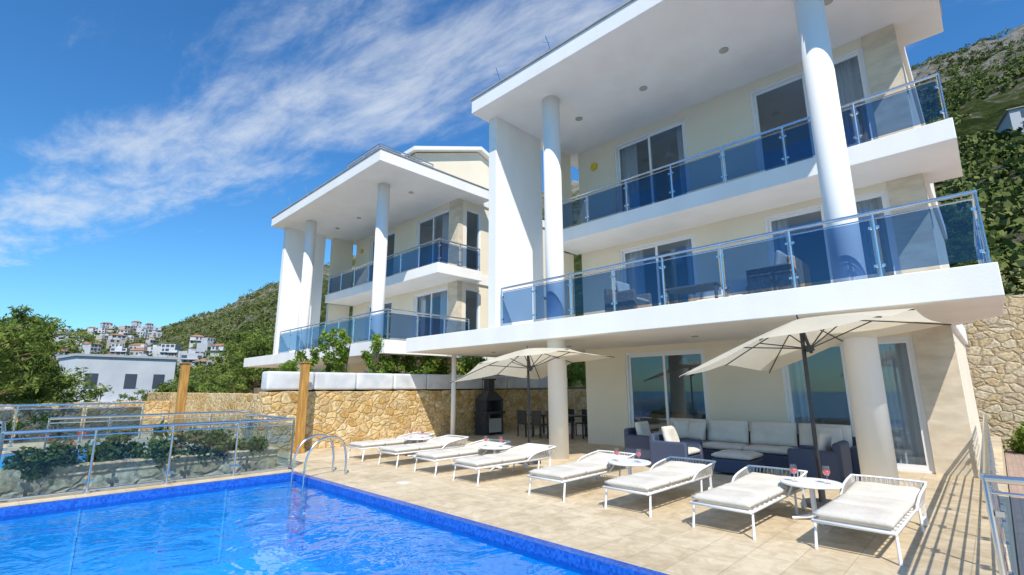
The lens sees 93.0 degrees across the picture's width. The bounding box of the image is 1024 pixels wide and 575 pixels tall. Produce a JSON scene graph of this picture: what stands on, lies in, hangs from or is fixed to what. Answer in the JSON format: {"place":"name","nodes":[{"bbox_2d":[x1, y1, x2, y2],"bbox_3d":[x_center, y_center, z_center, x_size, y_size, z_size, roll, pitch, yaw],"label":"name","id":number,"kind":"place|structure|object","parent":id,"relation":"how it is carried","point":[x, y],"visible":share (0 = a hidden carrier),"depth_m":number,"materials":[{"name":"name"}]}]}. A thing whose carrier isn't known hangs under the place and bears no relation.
{"place":"outdoors","nodes":[
{"label":"outdoors","id":0,"kind":"place"},
{"bbox_2d":[0,449,119,468],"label":"neighbour pool water","id":1,"kind":"structure","parent":0,"point":[4,456],"depth_m":12.51,"materials":[{"name":"liquid"}]},
{"bbox_2d":[1,433,199,454],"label":"neighbour paving","id":2,"kind":"structure","parent":0,"point":[38,445],"depth_m":16.16,"materials":[{"name":"stone"}]},
{"bbox_2d":[0,402,144,446],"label":"glass fence","id":3,"kind":"object","parent":2,"relation":"on","point":[36,419],"visible":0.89,"depth_m":14.11,"materials":[{"name":"glass"}]},
{"bbox_2d":[0,401,169,441],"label":"stone boundary wall","id":4,"kind":"structure","parent":2,"relation":"on","point":[154,407],"depth_m":19.71,"materials":[{"name":"beige stone"}]},
{"bbox_2d":[43,410,254,448],"bbox_3d":[-8.697,3.653,12.066,0.097,1.029,4.297,-11,-16,43],"label":"glass fence","id":5,"kind":"object","parent":2,"relation":"on","point":[110,417],"visible":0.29,"depth_m":11.81,"materials":[{"name":"metal"}]},
{"bbox_2d":[173,363,191,448],"bbox_3d":[-9.211,3.329,13.499,0.260,2.450,0.260,-11,-16,43],"label":"timber post","id":6,"kind":"object","parent":2,"relation":"on","point":[182,388],"visible":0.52,"depth_m":13.50,"materials":[{"name":"brown wood"}]},
{"bbox_2d":[147,392,258,444],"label":"stone retaining wall","id":7,"kind":"structure","parent":2,"relation":"on","point":[206,402],"depth_m":16.06,"materials":[{"name":"beige stone"}]},
{"bbox_2d":[196,386,235,392],"bbox_3d":[-23.880,11.178,38.719,5.758,6.663,5.695,-10,-15,39],"label":"olive tree","id":8,"kind":"object","parent":2,"relation":"on","point":[198,388],"visible":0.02,"depth_m":38.74,"materials":[{"name":"green plant"}]},
{"bbox_2d":[190,327,278,392],"bbox_3d":[-19.285,7.843,35.084,8.525,10.073,8.080,1,-12,-4],"label":"pine tree","id":9,"kind":"object","parent":2,"relation":"on","point":[240,337],"visible":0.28,"depth_m":35.09,"materials":[{"name":"green plant"}]},
{"bbox_2d":[220,350,272,392],"bbox_3d":[-18.762,8.694,37.040,7.104,8.394,6.733,5,-13,-25],"label":"pine tree","id":10,"kind":"object","parent":2,"relation":"on","point":[252,383],"visible":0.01,"depth_m":36.55,"materials":[{"name":"green plant"}]},
{"bbox_2d":[243,143,547,376],"bbox_3d":[-5.938,-0.001,25.928,14.460,13.980,11.440,-11,-16,43],"label":"modern villa","id":11,"kind":"object","parent":2,"relation":"on","point":[412,223],"visible":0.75,"depth_m":21.99,"materials":[{"name":"paint"}]},
{"bbox_2d":[363,208,479,373],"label":"window frames","id":12,"kind":"structure","parent":11,"relation":"in","point":[419,222],"depth_m":22.18,"materials":[{"name":"white metal"}]},
{"bbox_2d":[255,389,586,452],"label":"stone retaining wall","id":13,"kind":"structure","parent":2,"relation":"on","point":[347,416],"depth_m":15.80,"materials":[{"name":"beige stone"}]},
{"bbox_2d":[261,371,567,389],"bbox_3d":[-2.232,3.553,18.283,0.500,0.520,13.425,-11,-16,43],"label":"planter box","id":14,"kind":"object","parent":13,"relation":"on","point":[279,380],"visible":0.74,"depth_m":15.88,"materials":[{"name":"concrete"}]},
{"bbox_2d":[254,387,585,393],"bbox_3d":[-0.901,6.336,20.584,1.530,4.150,18.600,-11,-16,43],"label":"wall coping","id":15,"kind":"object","parent":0,"point":[257,390],"depth_m":16.68,"materials":[{"name":"beige stone"}]},
{"bbox_2d":[277,358,298,371],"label":"garden shrub","id":16,"kind":"object","parent":15,"relation":"on","point":[290,366],"visible":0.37,"depth_m":14.50,"materials":[{"name":"green plant"}]},
{"bbox_2d":[294,346,319,371],"bbox_3d":[-6.393,2.529,15.160,0.830,1.407,0.797,-11,-16,43],"label":"garden shrub","id":17,"kind":"object","parent":15,"relation":"on","point":[301,356],"visible":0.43,"depth_m":15.22,"materials":[{"name":"green plant"}]},
{"bbox_2d":[318,327,346,371],"bbox_3d":[-5.917,2.314,15.942,0.860,2.087,0.912,-11,-16,43],"label":"garden shrub","id":18,"kind":"object","parent":15,"relation":"on","point":[334,360],"visible":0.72,"depth_m":15.89,"materials":[{"name":"green plant"}]},
{"bbox_2d":[331,328,351,372],"bbox_3d":[-5.574,2.347,16.099,0.710,1.996,0.764,1,-12,-6],"label":"garden shrub","id":19,"kind":"object","parent":15,"relation":"on","point":[344,337],"visible":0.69,"depth_m":16.04,"materials":[{"name":"green plant"}]},
{"bbox_2d":[361,332,385,372],"bbox_3d":[-4.732,2.505,16.802,0.813,1.964,0.906,-5,-12,20],"label":"garden shrub","id":20,"kind":"object","parent":15,"relation":"on","point":[367,356],"visible":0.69,"depth_m":16.81,"materials":[{"name":"green plant"}]},
{"bbox_2d":[376,356,394,373],"bbox_3d":[-4.416,2.991,17.052,0.771,1.273,0.823,-11,-16,43],"label":"garden shrub","id":21,"kind":"object","parent":15,"relation":"on","point":[388,364],"visible":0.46,"depth_m":16.98,"materials":[{"name":"green plant"}]},
{"bbox_2d":[390,355,406,373],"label":"garden shrub","id":22,"kind":"object","parent":15,"relation":"on","point":[402,365],"visible":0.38,"depth_m":17.53,"materials":[{"name":"green plant"}]},
{"bbox_2d":[399,356,419,373],"bbox_3d":[-3.832,3.072,18.002,0.871,1.460,0.721,1,-12,-4],"label":"garden shrub","id":23,"kind":"object","parent":15,"relation":"on","point":[410,368],"visible":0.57,"depth_m":17.99,"materials":[{"name":"green plant"}]},
{"bbox_2d":[417,356,436,373],"bbox_3d":[-3.213,3.121,18.174,0.940,1.436,0.860,-2,-12,7],"label":"garden shrub","id":24,"kind":"object","parent":15,"relation":"on","point":[429,369],"visible":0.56,"depth_m":18.12,"materials":[{"name":"green plant"}]},
{"bbox_2d":[416,355,585,386],"bbox_3d":[0.181,3.615,22.268,1.705,2.161,11.161,-11,-16,43],"label":"hedge","id":25,"kind":"object","parent":15,"relation":"on","point":[572,368],"visible":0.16,"depth_m":19.83,"materials":[{"name":"green plant"}]},
{"bbox_2d":[0,424,1011,574],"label":"terrace paving","id":26,"kind":"structure","parent":0,"point":[955,538],"depth_m":6.53,"materials":[{"name":"stone"}]},
{"bbox_2d":[0,446,277,498],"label":"stone wall","id":27,"kind":"structure","parent":26,"relation":"on","point":[108,473],"depth_m":9.01,"materials":[{"name":"grey stone"}]},
{"bbox_2d":[2,420,268,484],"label":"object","id":28,"kind":"object","parent":27,"relation":"on","point":[219,442],"visible":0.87,"depth_m":9.25,"materials":[{"name":"green plant"}]},
{"bbox_2d":[41,432,86,444],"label":"red flowers","id":29,"kind":"object","parent":28,"relation":"in","point":[79,433],"visible":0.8,"depth_m":8.63,"materials":[{"name":"red plant"}]},
{"bbox_2d":[0,418,294,500],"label":"glass fence","id":30,"kind":"object","parent":26,"relation":"on","point":[4,432],"visible":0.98,"depth_m":8.77,"materials":[{"name":"glass"}]},
{"bbox_2d":[244,414,295,469],"bbox_3d":[-5.918,3.644,11.722,3.147,1.079,0.097,-11,-16,43],"label":"metal railing","id":31,"kind":"object","parent":26,"relation":"on","point":[268,427],"visible":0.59,"depth_m":11.54,"materials":[{"name":"metal"}]},
{"bbox_2d":[293,362,311,453],"bbox_3d":[-5.816,3.306,13.473,0.260,2.450,0.260,-11,-16,43],"label":"timber post","id":32,"kind":"object","parent":26,"relation":"on","point":[302,404],"visible":0.87,"depth_m":13.40,"materials":[{"name":"brown wood"}]},
{"bbox_2d":[286,434,346,536],"bbox_3d":[-3.889,3.892,9.769,0.592,1.781,0.891,-11,-16,43],"label":"pool ladder","id":33,"kind":"object","parent":26,"relation":"on","point":[299,521],"visible":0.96,"depth_m":9.60,"materials":[{"name":"metal"}]},
{"bbox_2d":[0,471,668,574],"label":"swimming pool","id":34,"kind":"structure","parent":26,"relation":"in","point":[237,526],"depth_m":7.92,"materials":[{"name":"liquid"}]},
{"bbox_2d":[347,432,434,460],"bbox_3d":[-3.119,4.112,12.661,2.142,0.519,0.837,11,-16,-44],"label":"sun lounger","id":35,"kind":"object","parent":26,"relation":"on","point":[371,444],"visible":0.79,"depth_m":12.33,"materials":[{"name":"white fabric"}]},
{"bbox_2d":[404,436,431,457],"bbox_3d":[-2.407,4.078,12.415,0.720,0.474,0.720,-11,-16,43],"label":"side table","id":36,"kind":"object","parent":26,"relation":"on","point":[417,438],"visible":0.83,"depth_m":12.39,"materials":[{"name":"white metal"}]},
{"bbox_2d":[377,435,468,467],"bbox_3d":[-2.099,3.909,11.703,0.837,0.519,2.142,-11,-16,42],"label":"sun lounger","id":37,"kind":"object","parent":26,"relation":"on","point":[444,442],"visible":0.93,"depth_m":11.53,"materials":[{"name":"white fabric"}]},
{"bbox_2d":[413,439,510,475],"bbox_3d":[-1.059,3.689,10.670,2.142,0.519,0.838,11,-16,-44],"label":"sun lounger","id":38,"kind":"object","parent":26,"relation":"on","point":[470,449],"visible":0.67,"depth_m":10.35,"materials":[{"name":"white fabric"}]},
{"bbox_2d":[474,379,504,435],"bbox_3d":[-0.855,4.516,18.481,0.700,2.060,1.000,-11,-16,43],"label":"masonry barbecue","id":39,"kind":"object","parent":26,"relation":"on","point":[489,400],"visible":1,"depth_m":18.24,"materials":[{"name":"metal"}]},
{"bbox_2d":[478,444,511,470],"bbox_3d":[-0.368,3.664,10.466,0.720,0.474,0.720,-11,-16,43],"label":"side table","id":40,"kind":"object","parent":26,"relation":"on","point":[494,447],"visible":0.91,"depth_m":10.38,"materials":[{"name":"white metal"}]},
{"bbox_2d":[451,443,555,485],"bbox_3d":[-0.120,3.470,9.680,2.142,0.538,0.837,11,-16,-42],"label":"sun lounger","id":41,"kind":"object","parent":26,"relation":"on","point":[525,453],"visible":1,"depth_m":9.55,"materials":[{"name":"white fabric"}]},
{"bbox_2d":[517,410,533,436],"bbox_3d":[0.497,4.912,17.617,0.440,0.920,0.450,-11,-16,43],"label":"dining chair","id":42,"kind":"object","parent":26,"relation":"on","point":[522,417],"visible":0.88,"depth_m":17.51,"materials":[{"name":"metal"}]},
{"bbox_2d":[450,346,614,464],"bbox_3d":[0.442,2.730,11.490,2.854,2.709,2.843,8,-14,-35],"label":"patio umbrella","id":43,"kind":"object","parent":26,"relation":"on","point":[529,363],"visible":0.94,"depth_m":11.96,"materials":[{"name":"fabric"}]},
{"bbox_2d":[531,411,548,437],"bbox_3d":[0.998,4.811,17.138,0.440,0.920,0.450,-11,-16,43],"label":"dining chair","id":44,"kind":"object","parent":26,"relation":"on","point":[535,417],"visible":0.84,"depth_m":17.02,"materials":[{"name":"metal"}]},
{"bbox_2d":[546,411,548,438],"bbox_3d":[1.498,4.709,16.660,0.440,0.920,0.450,-11,-16,43],"label":"dining chair","id":45,"kind":"object","parent":26,"relation":"on","point":[547,423],"visible":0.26,"depth_m":16.63,"materials":[{"name":"metal"}]},
{"bbox_2d":[530,413,587,438],"bbox_3d":[1.632,4.993,17.617,2.200,0.750,1.000,-11,-16,43],"label":"dining table","id":46,"kind":"object","parent":26,"relation":"on","point":[543,415],"visible":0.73,"depth_m":17.17,"materials":[{"name":"metal"}]},
{"bbox_2d":[568,409,574,433],"bbox_3d":[2.051,5.053,18.335,0.440,0.920,0.450,-11,-16,43],"label":"dining chair","id":47,"kind":"object","parent":26,"relation":"on","point":[570,411],"visible":0.34,"depth_m":18.40,"materials":[{"name":"metal"}]},
{"bbox_2d":[575,409,586,435],"bbox_3d":[2.624,4.937,17.789,0.440,0.920,0.450,-11,-16,43],"label":"dining chair","id":48,"kind":"object","parent":26,"relation":"on","point":[584,411],"visible":0.61,"depth_m":17.76,"materials":[{"name":"metal"}]},
{"bbox_2d":[527,450,635,501],"bbox_3d":[1.247,3.212,8.420,0.837,0.519,2.142,-11,-16,43],"label":"sun lounger","id":49,"kind":"object","parent":26,"relation":"on","point":[596,464],"visible":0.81,"depth_m":8.14,"materials":[{"name":"white fabric"}]},
{"bbox_2d":[608,458,650,493],"bbox_3d":[1.992,3.184,8.211,0.720,0.474,0.720,-11,-16,43],"label":"side table","id":50,"kind":"object","parent":26,"relation":"on","point":[629,462],"visible":0.76,"depth_m":8.18,"materials":[{"name":"white metal"}]},
{"bbox_2d":[624,421,650,459],"bbox_3d":[3.319,3.725,11.913,0.860,0.842,0.840,-11,-16,43],"label":"wicker armchair","id":51,"kind":"object","parent":26,"relation":"on","point":[636,438],"visible":0.64,"depth_m":11.74,"materials":[{"name":"wicker"}]},
{"bbox_2d":[602,456,715,516],"bbox_3d":[2.326,3.018,7.515,2.142,0.519,0.837,11,-16,-44],"label":"sun lounger","id":52,"kind":"object","parent":26,"relation":"on","point":[668,473],"visible":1,"depth_m":7.31,"materials":[{"name":"white fabric"}]},
{"bbox_2d":[649,425,703,466],"bbox_3d":[3.548,3.438,10.531,0.860,0.842,0.840,-11,-16,43],"label":"wicker armchair","id":53,"kind":"object","parent":26,"relation":"on","point":[667,441],"visible":0.88,"depth_m":10.39,"materials":[{"name":"wicker"}]},
{"bbox_2d":[406,0,1004,484],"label":"modern villa","id":54,"kind":"object","parent":26,"relation":"on","point":[704,146],"visible":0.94,"depth_m":11.69,"materials":[{"name":"paint"}]},
{"bbox_2d":[605,283,651,312],"bbox_3d":[2.816,0.269,11.829,0.860,0.842,0.840,-11,-16,43],"label":"balcony armchair","id":55,"kind":"object","parent":54,"relation":"on","point":[629,308],"visible":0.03,"depth_m":11.52,"materials":[{"name":"grey wicker"}]},
{"bbox_2d":[665,282,728,304],"bbox_3d":[4.041,0.232,10.616,1.200,0.470,0.700,-11,-16,43],"label":"balcony table","id":56,"kind":"object","parent":54,"relation":"on","point":[679,301],"visible":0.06,"depth_m":10.47,"materials":[{"name":"grey wicker"}]},
{"bbox_2d":[688,281,747,301],"bbox_3d":[5.165,0.248,11.789,1.500,0.842,0.860,-11,-16,43],"label":"balcony loveseat","id":57,"kind":"object","parent":54,"relation":"on","point":[719,296],"visible":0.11,"depth_m":11.87,"materials":[{"name":"grey wicker"}]},
{"bbox_2d":[614,47,935,473],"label":"window frames","id":58,"kind":"structure","parent":54,"relation":"in","point":[930,467],"depth_m":12.33,"materials":[{"name":"white metal"}]},
{"bbox_2d":[748,255,810,293],"bbox_3d":[5.227,-0.221,9.525,0.860,0.842,1.100,-11,-16,43],"label":"balcony loveseat","id":59,"kind":"object","parent":54,"relation":"on","point":[779,288],"visible":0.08,"depth_m":8.96,"materials":[{"name":"grey wicker"}]},
{"bbox_2d":[711,449,763,474],"bbox_3d":[4.554,3.503,9.800,0.760,0.388,0.720,-11,-16,43],"label":"ottoman","id":60,"kind":"object","parent":26,"relation":"on","point":[731,461],"visible":0.92,"depth_m":9.59,"materials":[{"name":"blue wicker"}]},
{"bbox_2d":[689,465,807,539],"bbox_3d":[3.229,2.808,6.524,2.142,0.519,0.838,11,-16,-43],"label":"sun lounger","id":61,"kind":"object","parent":26,"relation":"on","point":[751,489],"visible":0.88,"depth_m":6.22,"materials":[{"name":"white fabric"}]},
{"bbox_2d":[669,418,860,474],"bbox_3d":[5.434,3.485,10.980,4.150,0.893,1.020,-11,-16,43],"label":"corner sofa","id":62,"kind":"object","parent":26,"relation":"on","point":[772,442],"visible":0.67,"depth_m":10.78,"materials":[{"name":"grey fabric"}]},
{"bbox_2d":[780,477,843,525],"bbox_3d":[3.938,2.789,6.351,0.720,0.474,0.720,-11,-16,43],"label":"side table","id":63,"kind":"object","parent":26,"relation":"on","point":[811,484],"visible":0.89,"depth_m":6.33,"materials":[{"name":"white metal"}]},
{"bbox_2d":[790,468,797,481],"bbox_3d":[3.738,2.457,6.447,0.085,0.213,0.086,-11,-16,43],"label":"wine glass","id":64,"kind":"object","parent":63,"relation":"on","point":[793,470],"visible":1,"depth_m":6.43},
{"bbox_2d":[822,470,829,483],"bbox_3d":[4.072,2.423,6.292,0.085,0.213,0.086,-11,-16,43],"label":"wine glass","id":65,"kind":"object","parent":63,"relation":"on","point":[826,472],"visible":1,"depth_m":6.27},
{"bbox_2d":[679,308,951,508],"bbox_3d":[4.572,1.786,7.280,2.857,2.808,2.827,8,-14,-35],"label":"patio umbrella","id":66,"kind":"object","parent":26,"relation":"on","point":[794,341],"visible":0.96,"depth_m":7.52,"materials":[{"name":"fabric"}]},
{"bbox_2d":[787,431,852,482],"bbox_3d":[5.702,3.114,9.021,0.860,0.842,0.840,-11,-16,43],"label":"wicker armchair","id":67,"kind":"object","parent":26,"relation":"on","point":[835,459],"visible":0.81,"depth_m":8.73,"materials":[{"name":"wicker"}]},
{"bbox_2d":[811,474,928,566],"bbox_3d":[4.235,2.631,5.693,2.142,0.519,0.837,11,-16,-43],"label":"sun lounger","id":68,"kind":"object","parent":26,"relation":"on","point":[887,508],"visible":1,"depth_m":5.43,"materials":[{"name":"white fabric"}]},
{"bbox_2d":[979,414,1011,574],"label":"glass railing","id":69,"kind":"object","parent":26,"relation":"on","point":[987,462],"visible":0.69,"depth_m":5.30,"materials":[{"name":"glass"}]},
{"bbox_2d":[981,474,1023,574],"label":"glass railing","id":70,"kind":"object","parent":26,"relation":"on","point":[1010,512],"visible":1,"depth_m":3.64,"materials":[{"name":"metal"}]},
{"bbox_2d":[0,0,1023,331],"label":"sky","id":71,"kind":"structure","parent":0,"point":[150,150],"materials":[{"name":"blue"}]},
{"bbox_2d":[51,24,1023,387],"bbox_3d":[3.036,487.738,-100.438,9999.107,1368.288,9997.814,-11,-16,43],"label":"mountain terrain","id":72,"kind":"structure","parent":0,"point":[989,112],"depth_m":195.08,"materials":[{"name":"green plant"}]},
{"bbox_2d":[1,365,93,403],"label":"pine tree","id":73,"kind":"object","parent":72,"relation":"on","point":[57,391],"visible":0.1,"depth_m":26.57,"materials":[{"name":"green plant"}]},
{"bbox_2d":[0,316,96,403],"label":"pine tree","id":74,"kind":"object","parent":72,"relation":"on","point":[87,383],"visible":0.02,"depth_m":28.93,"materials":[{"name":"green plant"}]},
{"bbox_2d":[0,322,99,403],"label":"pine tree","id":75,"kind":"object","parent":72,"relation":"on","point":[11,394],"visible":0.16,"depth_m":20.38,"materials":[{"name":"green plant"}]},
{"bbox_2d":[0,314,100,430],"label":"pine tree","id":76,"kind":"object","parent":72,"relation":"on","point":[8,358],"visible":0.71,"depth_m":17.89,"materials":[{"name":"green plant"}]},
{"bbox_2d":[0,304,113,403],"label":"pine tree","id":77,"kind":"object","parent":72,"relation":"on","point":[62,383],"visible":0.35,"depth_m":23.04,"materials":[{"name":"green plant"}]},
{"bbox_2d":[56,356,175,401],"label":"walls","id":78,"kind":"structure","parent":72,"relation":"on","point":[112,371],"depth_m":54.24,"materials":[{"name":"white paint"}]},
{"bbox_2d":[56,353,178,359],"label":"roof","id":79,"kind":"structure","parent":78,"relation":"on","point":[103,355],"depth_m":54.49,"materials":[{"name":"paint"}]},
{"bbox_2d":[84,373,164,387],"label":"windows","id":80,"kind":"structure","parent":78,"relation":"attached to","point":[131,379],"depth_m":54.95,"materials":[{"name":"grey glass"}]},
{"bbox_2d":[48,321,228,371],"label":"distant town","id":81,"kind":"object","parent":72,"relation":"on","point":[116,342],"visible":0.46,"depth_m":414.84,"materials":[{"name":"paint"}]},
{"bbox_2d":[112,382,201,401],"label":"pine tree","id":82,"kind":"object","parent":72,"relation":"on","point":[161,387],"visible":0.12,"depth_m":43.67,"materials":[{"name":"green plant"}]},
{"bbox_2d":[48,281,279,391],"bbox_3d":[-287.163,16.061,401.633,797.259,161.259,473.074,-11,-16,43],"label":"distant trees","id":83,"kind":"object","parent":72,"relation":"on","point":[259,304],"visible":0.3,"depth_m":463.51,"materials":[{"name":"green plant"}]},
{"bbox_2d":[160,379,232,392],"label":"pine tree","id":84,"kind":"object","parent":72,"relation":"on","point":[191,387],"visible":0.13,"depth_m":41.70,"materials":[{"name":"green plant"}]},
{"bbox_2d":[191,366,258,392],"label":"pine tree","id":85,"kind":"object","parent":72,"relation":"on","point":[221,369],"visible":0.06,"depth_m":48.18,"materials":[{"name":"green plant"}]},
{"bbox_2d":[194,333,278,393],"bbox_3d":[-17.610,7.294,31.613,7.987,8.924,7.867,3,-12,-18],"label":"pine tree","id":86,"kind":"object","parent":72,"relation":"on","point":[251,348],"visible":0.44,"depth_m":32.15,"materials":[{"name":"green plant"}]},
{"bbox_2d":[137,27,1023,380],"bbox_3d":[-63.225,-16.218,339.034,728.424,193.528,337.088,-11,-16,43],"label":"hillside scrub","id":87,"kind":"object","parent":72,"relation":"on","point":[993,197],"visible":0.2,"depth_m":57.79,"materials":[{"name":"green plant"}]},
{"bbox_2d":[951,246,1003,267],"bbox_3d":[30.429,-1.494,32.053,3.143,3.919,3.317,-4,-12,16],"label":"pine tree","id":88,"kind":"object","parent":72,"relation":"on","point":[968,263],"visible":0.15,"depth_m":31.57,"materials":[{"name":"green plant"}]},
{"bbox_2d":[982,218,1001,238],"bbox_3d":[34.694,-3.703,36.963,3.993,4.718,3.785,10,-15,-40],"label":"pine tree","id":89,"kind":"object","parent":72,"relation":"on","point":[990,233],"visible":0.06,"depth_m":35.98,"materials":[{"name":"green plant"}]},
{"bbox_2d":[963,294,1023,465],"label":"stone boundary wall","id":90,"kind":"structure","parent":72,"relation":"on","point":[994,347],"depth_m":18.24,"materials":[{"name":"beige stone"}]},
{"bbox_2d":[997,107,1023,137],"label":"walls","id":91,"kind":"structure","parent":72,"relation":"on","point":[1014,119],"depth_m":66.71,"materials":[{"name":"paint"}]},
{"bbox_2d":[994,106,1023,130],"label":"roof","id":92,"kind":"structure","parent":91,"relation":"on","point":[1001,119],"depth_m":68.55,"materials":[{"name":"concrete"}]},
{"bbox_2d":[1005,450,1023,497],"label":"driveway paving","id":93,"kind":"structure","parent":0,"point":[1015,463],"depth_m":13.93,"materials":[{"name":"beige stone"}]},
{"bbox_2d":[1003,421,1023,453],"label":"garden shrub","id":94,"kind":"object","parent":93,"relation":"on","point":[1018,441],"visible":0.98,"depth_m":16.85,"materials":[{"name":"green plant"}]}
]}

